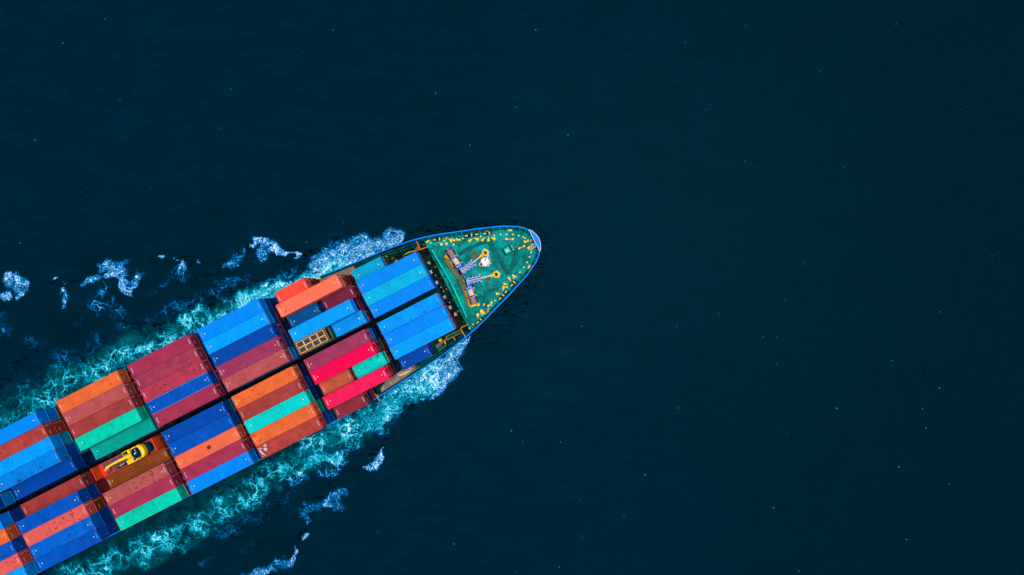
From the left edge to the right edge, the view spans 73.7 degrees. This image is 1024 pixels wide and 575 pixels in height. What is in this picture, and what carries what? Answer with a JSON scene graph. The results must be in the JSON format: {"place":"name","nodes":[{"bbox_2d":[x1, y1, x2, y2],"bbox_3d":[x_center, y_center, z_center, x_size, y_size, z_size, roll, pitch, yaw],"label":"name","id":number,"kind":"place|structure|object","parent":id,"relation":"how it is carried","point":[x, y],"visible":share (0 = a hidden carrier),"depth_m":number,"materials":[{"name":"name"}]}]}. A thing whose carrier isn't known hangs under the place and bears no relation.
{"place":"outdoors","nodes":[
{"label":"outdoors","id":0,"kind":"place"},
{"bbox_2d":[125,368,133,380],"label":"shipping container","id":1,"kind":"object","parent":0,"point":[129,374],"visible":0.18,"depth_m":124.35,"materials":[{"name":"brown paint"}]},
{"bbox_2d":[56,369,130,413],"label":"shipping container","id":2,"kind":"object","parent":1,"relation":"on","point":[92,390],"visible":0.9,"depth_m":121.02,"materials":[{"name":"orange paint"}]},
{"bbox_2d":[0,0,1023,574],"bbox_3d":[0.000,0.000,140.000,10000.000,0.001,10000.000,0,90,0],"label":"sea","id":3,"kind":"structure","parent":0,"point":[850,246],"depth_m":140.00,"materials":[{"name":"liquid"}]},
{"bbox_2d":[0,226,540,574],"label":"container ship","id":4,"kind":"object","parent":3,"relation":"on","point":[479,275],"visible":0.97,"depth_m":126.80,"materials":[{"name":"green paint"}]},
{"bbox_2d":[37,450,101,491],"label":"shipping container","id":5,"kind":"object","parent":4,"relation":"on","point":[93,457],"visible":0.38,"depth_m":129.94,"materials":[{"name":"blue paint"}]},
{"bbox_2d":[28,451,93,495],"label":"shipping container","id":6,"kind":"object","parent":5,"relation":"on","point":[87,458],"visible":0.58,"depth_m":127.58,"materials":[{"name":"blue paint"}]},
{"bbox_2d":[11,454,84,499],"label":"shipping container","id":7,"kind":"object","parent":6,"relation":"on","point":[47,477],"visible":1,"depth_m":123.62,"materials":[{"name":"blue paint"}]},
{"bbox_2d":[71,478,110,509],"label":"shipping container","id":8,"kind":"object","parent":4,"relation":"on","point":[106,483],"visible":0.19,"depth_m":129.25,"materials":[{"name":"red paint"}]},
{"bbox_2d":[94,479,108,494],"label":"shipping container","id":9,"kind":"object","parent":8,"relation":"on","point":[101,486],"visible":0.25,"depth_m":127.48,"materials":[{"name":"red paint"}]},
{"bbox_2d":[69,483,99,510],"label":"shipping container","id":10,"kind":"object","parent":9,"relation":"on","point":[92,490],"visible":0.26,"depth_m":124.89,"materials":[{"name":"blue paint"}]},
{"bbox_2d":[16,488,90,534],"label":"shipping container","id":11,"kind":"object","parent":10,"relation":"on","point":[52,511],"visible":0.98,"depth_m":121.03,"materials":[{"name":"blue paint"}]},
{"bbox_2d":[183,388,239,417],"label":"shipping container","id":12,"kind":"object","parent":4,"relation":"on","point":[213,402],"visible":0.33,"depth_m":130.68,"materials":[{"name":"blue paint"}]},
{"bbox_2d":[173,389,236,421],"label":"shipping container","id":13,"kind":"object","parent":12,"relation":"on","point":[205,405],"visible":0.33,"depth_m":128.06,"materials":[{"name":"brown paint"}]},
{"bbox_2d":[168,381,230,423],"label":"shipping container","id":14,"kind":"object","parent":13,"relation":"on","point":[224,388],"visible":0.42,"depth_m":124.74,"materials":[{"name":"blue paint"}]},
{"bbox_2d":[153,382,224,426],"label":"shipping container","id":15,"kind":"object","parent":14,"relation":"on","point":[177,410],"visible":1,"depth_m":121.03,"materials":[{"name":"red paint"}]},
{"bbox_2d":[250,345,306,383],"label":"shipping container","id":16,"kind":"object","parent":4,"relation":"on","point":[303,355],"visible":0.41,"depth_m":130.47,"materials":[{"name":"paint"}]},
{"bbox_2d":[242,345,301,386],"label":"shipping container","id":17,"kind":"object","parent":16,"relation":"on","point":[297,353],"visible":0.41,"depth_m":127.56,"materials":[{"name":"blue paint"}]},
{"bbox_2d":[234,346,297,389],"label":"shipping container","id":18,"kind":"object","parent":17,"relation":"on","point":[293,352],"visible":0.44,"depth_m":125.23,"materials":[{"name":"blue paint"}]},
{"bbox_2d":[222,347,293,391],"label":"shipping container","id":19,"kind":"object","parent":18,"relation":"on","point":[248,374],"visible":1,"depth_m":121.02,"materials":[{"name":"red paint"}]},
{"bbox_2d":[347,275,354,284],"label":"shipping container","id":20,"kind":"object","parent":4,"relation":"on","point":[351,280],"visible":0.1,"depth_m":130.22,"materials":[{"name":"brown paint"}]},
{"bbox_2d":[320,275,351,301],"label":"shipping container","id":21,"kind":"object","parent":20,"relation":"on","point":[347,279],"visible":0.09,"depth_m":127.68,"materials":[{"name":"paint"}]},
{"bbox_2d":[289,274,348,315],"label":"shipping container","id":22,"kind":"object","parent":21,"relation":"on","point":[344,280],"visible":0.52,"depth_m":124.39,"materials":[{"name":"red paint"}]},
{"bbox_2d":[275,274,345,317],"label":"shipping container","id":23,"kind":"object","parent":22,"relation":"on","point":[312,295],"visible":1,"depth_m":121.03,"materials":[{"name":"paint"}]},
{"bbox_2d":[359,298,366,309],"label":"shipping container","id":24,"kind":"object","parent":4,"relation":"on","point":[363,303],"visible":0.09,"depth_m":130.38,"materials":[{"name":"blue paint"}]},
{"bbox_2d":[356,298,364,309],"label":"shipping container","id":25,"kind":"object","parent":24,"relation":"on","point":[360,304],"visible":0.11,"depth_m":127.62,"materials":[{"name":"red paint"}]},
{"bbox_2d":[318,299,360,331],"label":"shipping container","id":26,"kind":"object","parent":25,"relation":"on","point":[357,304],"visible":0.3,"depth_m":124.86,"materials":[{"name":"blue paint"}]},
{"bbox_2d":[288,299,357,342],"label":"shipping container","id":27,"kind":"object","parent":26,"relation":"on","point":[337,313],"visible":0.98,"depth_m":121.02,"materials":[{"name":"blue paint"}]},
{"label":"shipping container","id":28,"kind":"object","parent":4,"relation":"on","visible":0},
{"bbox_2d":[325,409,334,421],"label":"shipping container","id":29,"kind":"object","parent":28,"relation":"on","point":[330,415],"visible":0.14,"depth_m":127.60,"materials":[{"name":"blue paint"}]},
{"bbox_2d":[320,411,330,424],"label":"shipping container","id":30,"kind":"object","parent":29,"relation":"on","point":[326,417],"visible":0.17,"depth_m":125.03,"materials":[{"name":"blue paint"}]},
{"bbox_2d":[256,414,326,458],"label":"shipping container","id":31,"kind":"object","parent":30,"relation":"on","point":[291,436],"visible":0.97,"depth_m":121.02,"materials":[{"name":"red paint"}]},
{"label":"shipping container","id":32,"kind":"object","parent":4,"relation":"on","visible":0},
{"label":"shipping container","id":33,"kind":"object","parent":32,"relation":"on","visible":0},
{"bbox_2d":[201,345,209,357],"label":"shipping container","id":34,"kind":"object","parent":33,"relation":"on","point":[205,351],"visible":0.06,"depth_m":124.25,"materials":[{"name":"blue paint"}]},
{"bbox_2d":[134,346,206,389],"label":"shipping container","id":35,"kind":"object","parent":34,"relation":"on","point":[169,367],"visible":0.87,"depth_m":121.02,"materials":[{"name":"red paint"}]},
{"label":"shipping container","id":36,"kind":"object","parent":4,"relation":"on","visible":0},
{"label":"shipping container","id":37,"kind":"object","parent":36,"relation":"on","visible":0},
{"bbox_2d":[207,357,215,369],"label":"shipping container","id":38,"kind":"object","parent":37,"relation":"on","point":[211,363],"visible":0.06,"depth_m":124.34,"materials":[{"name":"blue paint"}]},
{"bbox_2d":[140,358,212,401],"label":"shipping container","id":39,"kind":"object","parent":38,"relation":"on","point":[176,379],"visible":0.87,"depth_m":121.02,"materials":[{"name":"red paint"}]},
{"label":"shipping container","id":40,"kind":"object","parent":4,"relation":"on","visible":0},
{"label":"shipping container","id":41,"kind":"object","parent":40,"relation":"on","visible":0},
{"bbox_2d":[228,398,236,411],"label":"shipping container","id":42,"kind":"object","parent":41,"relation":"on","point":[232,404],"visible":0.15,"depth_m":124.39,"materials":[{"name":"teal paint"}]},
{"bbox_2d":[161,399,233,444],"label":"shipping container","id":43,"kind":"object","parent":42,"relation":"on","point":[199,420],"visible":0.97,"depth_m":121.02,"materials":[{"name":"blue paint"}]},
{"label":"shipping container","id":44,"kind":"object","parent":4,"relation":"on","visible":0},
{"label":"shipping container","id":45,"kind":"object","parent":44,"relation":"on","visible":0},
{"bbox_2d":[222,410,242,432],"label":"shipping container","id":46,"kind":"object","parent":45,"relation":"on","point":[238,416],"visible":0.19,"depth_m":124.30,"materials":[{"name":"blue paint"}]},
{"bbox_2d":[168,411,239,456],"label":"shipping container","id":47,"kind":"object","parent":46,"relation":"on","point":[202,434],"visible":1,"depth_m":121.02,"materials":[{"name":"blue paint"}]},
{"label":"shipping container","id":48,"kind":"object","parent":4,"relation":"on","visible":0},
{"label":"shipping container","id":49,"kind":"object","parent":48,"relation":"on","visible":0},
{"bbox_2d":[241,423,248,434],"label":"shipping container","id":50,"kind":"object","parent":49,"relation":"on","point":[245,428],"visible":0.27,"depth_m":124.31,"materials":[{"name":"brown paint"}]},
{"bbox_2d":[174,424,246,469],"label":"shipping container","id":51,"kind":"object","parent":50,"relation":"on","point":[211,445],"visible":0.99,"depth_m":121.02,"materials":[{"name":"orange paint"}]},
{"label":"shipping container","id":52,"kind":"object","parent":4,"relation":"on","visible":0},
{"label":"shipping container","id":53,"kind":"object","parent":52,"relation":"on","visible":0},
{"bbox_2d":[131,380,139,393],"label":"shipping container","id":54,"kind":"object","parent":53,"relation":"on","point":[136,386],"visible":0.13,"depth_m":124.33,"materials":[{"name":"red paint"}]},
{"bbox_2d":[62,381,136,425],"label":"shipping container","id":55,"kind":"object","parent":54,"relation":"on","point":[99,403],"visible":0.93,"depth_m":121.02,"materials":[{"name":"red paint"}]},
{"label":"shipping container","id":56,"kind":"object","parent":4,"relation":"on","visible":0},
{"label":"shipping container","id":57,"kind":"object","parent":56,"relation":"on","visible":0},
{"bbox_2d":[137,392,146,405],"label":"shipping container","id":58,"kind":"object","parent":57,"relation":"on","point":[142,398],"visible":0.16,"depth_m":124.22,"materials":[{"name":"red paint"}]},
{"bbox_2d":[69,394,142,438],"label":"shipping container","id":59,"kind":"object","parent":58,"relation":"on","point":[103,416],"visible":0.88,"depth_m":121.02,"materials":[{"name":"red paint"}]},
{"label":"shipping container","id":60,"kind":"object","parent":4,"relation":"on","visible":0},
{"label":"shipping container","id":61,"kind":"object","parent":60,"relation":"on","visible":0},
{"bbox_2d":[108,405,152,438],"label":"shipping container","id":62,"kind":"object","parent":61,"relation":"on","point":[147,410],"visible":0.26,"depth_m":124.28,"materials":[{"name":"teal paint"}]},
{"bbox_2d":[74,406,148,450],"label":"shipping container","id":63,"kind":"object","parent":62,"relation":"on","point":[111,428],"visible":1,"depth_m":121.03,"materials":[{"name":"green paint"}]},
{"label":"shipping container","id":64,"kind":"object","parent":4,"relation":"on","visible":0},
{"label":"shipping container","id":65,"kind":"object","parent":64,"relation":"on","visible":0},
{"bbox_2d":[174,470,185,482],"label":"shipping container","id":66,"kind":"object","parent":65,"relation":"on","point":[181,475],"visible":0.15,"depth_m":124.40,"materials":[{"name":"paint"}]},
{"bbox_2d":[109,472,182,517],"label":"shipping container","id":67,"kind":"object","parent":66,"relation":"on","point":[146,494],"visible":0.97,"depth_m":121.03,"materials":[{"name":"red paint"}]},
{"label":"shipping container","id":68,"kind":"object","parent":4,"relation":"on","visible":0},
{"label":"shipping container","id":69,"kind":"object","parent":68,"relation":"on","visible":0},
{"bbox_2d":[183,482,191,494],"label":"shipping container","id":70,"kind":"object","parent":69,"relation":"on","point":[187,488],"visible":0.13,"depth_m":124.11,"materials":[{"name":"brown paint"}]},
{"bbox_2d":[115,484,188,530],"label":"shipping container","id":71,"kind":"object","parent":70,"relation":"on","point":[152,507],"visible":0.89,"depth_m":121.02,"materials":[{"name":"green paint"}]},
{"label":"shipping container","id":72,"kind":"object","parent":4,"relation":"on","visible":0},
{"bbox_2d":[74,442,87,453],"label":"shipping container","id":73,"kind":"object","parent":72,"relation":"on","point":[78,449],"visible":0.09,"depth_m":126.66,"materials":[{"name":"paint"}]},
{"bbox_2d":[12,443,78,487],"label":"shipping container","id":74,"kind":"object","parent":73,"relation":"on","point":[72,450],"visible":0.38,"depth_m":124.73,"materials":[{"name":"blue paint"}]},
{"bbox_2d":[0,446,69,491],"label":"shipping container","id":75,"kind":"object","parent":74,"relation":"on","point":[33,468],"visible":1,"depth_m":121.03,"materials":[{"name":"blue paint"}]},
{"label":"shipping container","id":76,"kind":"object","parent":4,"relation":"on","visible":0},
{"bbox_2d":[95,494,107,505],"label":"shipping container","id":77,"kind":"object","parent":76,"relation":"on","point":[104,500],"visible":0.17,"depth_m":126.45,"materials":[{"name":"paint"}]},
{"bbox_2d":[92,496,105,510],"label":"shipping container","id":78,"kind":"object","parent":77,"relation":"on","point":[98,501],"visible":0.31,"depth_m":124.90,"materials":[{"name":"brown paint"}]},
{"bbox_2d":[22,500,97,546],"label":"shipping container","id":79,"kind":"object","parent":78,"relation":"on","point":[59,523],"visible":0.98,"depth_m":121.03,"materials":[{"name":"red paint"}]},
{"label":"shipping container","id":80,"kind":"object","parent":4,"relation":"on","visible":0},
{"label":"shipping container","id":81,"kind":"object","parent":80,"relation":"on","visible":0},
{"bbox_2d":[78,507,111,522],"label":"shipping container","id":82,"kind":"object","parent":81,"relation":"on","point":[105,514],"visible":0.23,"depth_m":124.90,"materials":[{"name":"blue paint"}]},
{"bbox_2d":[28,512,103,559],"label":"shipping container","id":83,"kind":"object","parent":82,"relation":"on","point":[67,535],"visible":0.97,"depth_m":121.03,"materials":[{"name":"blue paint"}]},
{"bbox_2d":[35,524,109,571],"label":"shipping container","id":84,"kind":"object","parent":82,"relation":"on","point":[71,548],"visible":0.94,"depth_m":121.03,"materials":[{"name":"blue paint"}]},
{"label":"shipping container","id":85,"kind":"object","parent":4,"relation":"on","visible":0},
{"bbox_2d":[268,298,276,309],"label":"shipping container","id":86,"kind":"object","parent":85,"relation":"on","point":[272,301],"visible":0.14,"depth_m":127.47,"materials":[{"name":"blue paint"}]},
{"bbox_2d":[263,298,273,310],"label":"shipping container","id":87,"kind":"object","parent":86,"relation":"on","point":[269,304],"visible":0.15,"depth_m":125.06,"materials":[{"name":"blue paint"}]},
{"bbox_2d":[197,298,268,341],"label":"shipping container","id":88,"kind":"object","parent":87,"relation":"on","point":[233,319],"visible":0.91,"depth_m":121.02,"materials":[{"name":"blue paint"}]},
{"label":"shipping container","id":89,"kind":"object","parent":4,"relation":"on","visible":0},
{"bbox_2d":[274,310,284,321],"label":"shipping container","id":90,"kind":"object","parent":89,"relation":"on","point":[279,316],"visible":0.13,"depth_m":127.27,"materials":[{"name":"red paint"}]},
{"bbox_2d":[269,310,279,322],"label":"shipping container","id":91,"kind":"object","parent":90,"relation":"on","point":[274,316],"visible":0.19,"depth_m":125.05,"materials":[{"name":"blue paint"}]},
{"bbox_2d":[203,311,274,354],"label":"shipping container","id":92,"kind":"object","parent":91,"relation":"on","point":[236,332],"visible":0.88,"depth_m":121.02,"materials":[{"name":"blue paint"}]},
{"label":"shipping container","id":93,"kind":"object","parent":4,"relation":"on","visible":0},
{"bbox_2d":[280,322,288,333],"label":"shipping container","id":94,"kind":"object","parent":93,"relation":"on","point":[285,326],"visible":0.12,"depth_m":127.42,"materials":[{"name":"blue paint"}]},
{"bbox_2d":[276,322,285,334],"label":"shipping container","id":95,"kind":"object","parent":94,"relation":"on","point":[280,327],"visible":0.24,"depth_m":125.08,"materials":[{"name":"red paint"}]},
{"bbox_2d":[210,323,280,366],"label":"shipping container","id":96,"kind":"object","parent":95,"relation":"on","point":[245,344],"visible":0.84,"depth_m":121.02,"materials":[{"name":"blue paint"}]},
{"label":"shipping container","id":97,"kind":"object","parent":4,"relation":"on","visible":0},
{"bbox_2d":[287,334,295,345],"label":"shipping container","id":98,"kind":"object","parent":97,"relation":"on","point":[290,338],"visible":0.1,"depth_m":127.22,"materials":[{"name":"paint"}]},
{"bbox_2d":[282,334,291,346],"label":"shipping container","id":99,"kind":"object","parent":98,"relation":"on","point":[287,340],"visible":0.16,"depth_m":125.06,"materials":[{"name":"blue paint"}]},
{"bbox_2d":[216,335,287,378],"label":"shipping container","id":100,"kind":"object","parent":99,"relation":"on","point":[252,356],"visible":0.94,"depth_m":121.02,"materials":[{"name":"paint"}]},
{"bbox_2d":[0,220,551,574],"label":"wake foam","id":101,"kind":"object","parent":3,"relation":"on","point":[328,263],"visible":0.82,"depth_m":139.96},
{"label":"shipping container","id":102,"kind":"object","parent":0,"visible":0},
{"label":"shipping container","id":103,"kind":"object","parent":102,"relation":"on","visible":0},
{"bbox_2d":[195,333,203,345],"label":"shipping container","id":104,"kind":"object","parent":103,"relation":"on","point":[199,338],"visible":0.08,"depth_m":124.40,"materials":[{"name":"blue paint"}]},
{"bbox_2d":[127,333,199,377],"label":"shipping container","id":105,"kind":"object","parent":104,"relation":"on","point":[161,355],"visible":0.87,"depth_m":121.02,"materials":[{"name":"red paint"}]},
{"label":"shipping container","id":106,"kind":"object","parent":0,"visible":0},
{"bbox_2d":[213,369,221,381],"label":"shipping container","id":107,"kind":"object","parent":106,"relation":"on","point":[217,375],"visible":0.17,"depth_m":124.18,"materials":[{"name":"red paint"}]},
{"bbox_2d":[146,370,218,414],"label":"shipping container","id":108,"kind":"object","parent":107,"relation":"on","point":[182,392],"visible":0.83,"depth_m":121.02,"materials":[{"name":"blue paint"}]},
{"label":"shipping container","id":109,"kind":"object","parent":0,"visible":0},
{"bbox_2d":[190,433,254,464],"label":"shipping container","id":110,"kind":"object","parent":109,"relation":"on","point":[251,440],"visible":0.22,"depth_m":124.30,"materials":[{"name":"red paint"}]},
{"bbox_2d":[181,436,252,481],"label":"shipping container","id":111,"kind":"object","parent":110,"relation":"on","point":[215,459],"visible":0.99,"depth_m":121.02,"materials":[{"name":"red paint"}]},
{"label":"shipping container","id":112,"kind":"object","parent":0,"visible":0},
{"bbox_2d":[253,446,260,459],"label":"shipping container","id":113,"kind":"object","parent":112,"relation":"on","point":[257,452],"visible":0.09,"depth_m":124.22,"materials":[{"name":"blue paint"}]},
{"bbox_2d":[186,448,258,494],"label":"shipping container","id":114,"kind":"object","parent":113,"relation":"on","point":[222,471],"visible":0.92,"depth_m":121.02,"materials":[{"name":"blue paint"}]},
{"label":"shipping container","id":115,"kind":"object","parent":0,"visible":0},
{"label":"shipping container","id":116,"kind":"object","parent":115,"relation":"on","visible":0},
{"bbox_2d":[171,458,179,470],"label":"shipping container","id":117,"kind":"object","parent":116,"relation":"on","point":[175,464],"visible":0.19,"depth_m":124.12,"materials":[{"name":"brown paint"}]},
{"bbox_2d":[102,459,175,505],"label":"shipping container","id":118,"kind":"object","parent":117,"relation":"on","point":[139,482],"visible":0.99,"depth_m":121.02,"materials":[{"name":"pink paint"}]},
{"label":"shipping container","id":119,"kind":"object","parent":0,"visible":0},
{"bbox_2d":[89,470,101,482],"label":"shipping container","id":120,"kind":"object","parent":119,"relation":"on","point":[93,477],"visible":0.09,"depth_m":126.72,"materials":[{"name":"red paint"}]},
{"bbox_2d":[20,471,93,516],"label":"shipping container","id":121,"kind":"object","parent":120,"relation":"on","point":[58,493],"visible":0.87,"depth_m":123.62,"materials":[{"name":"red metal"}]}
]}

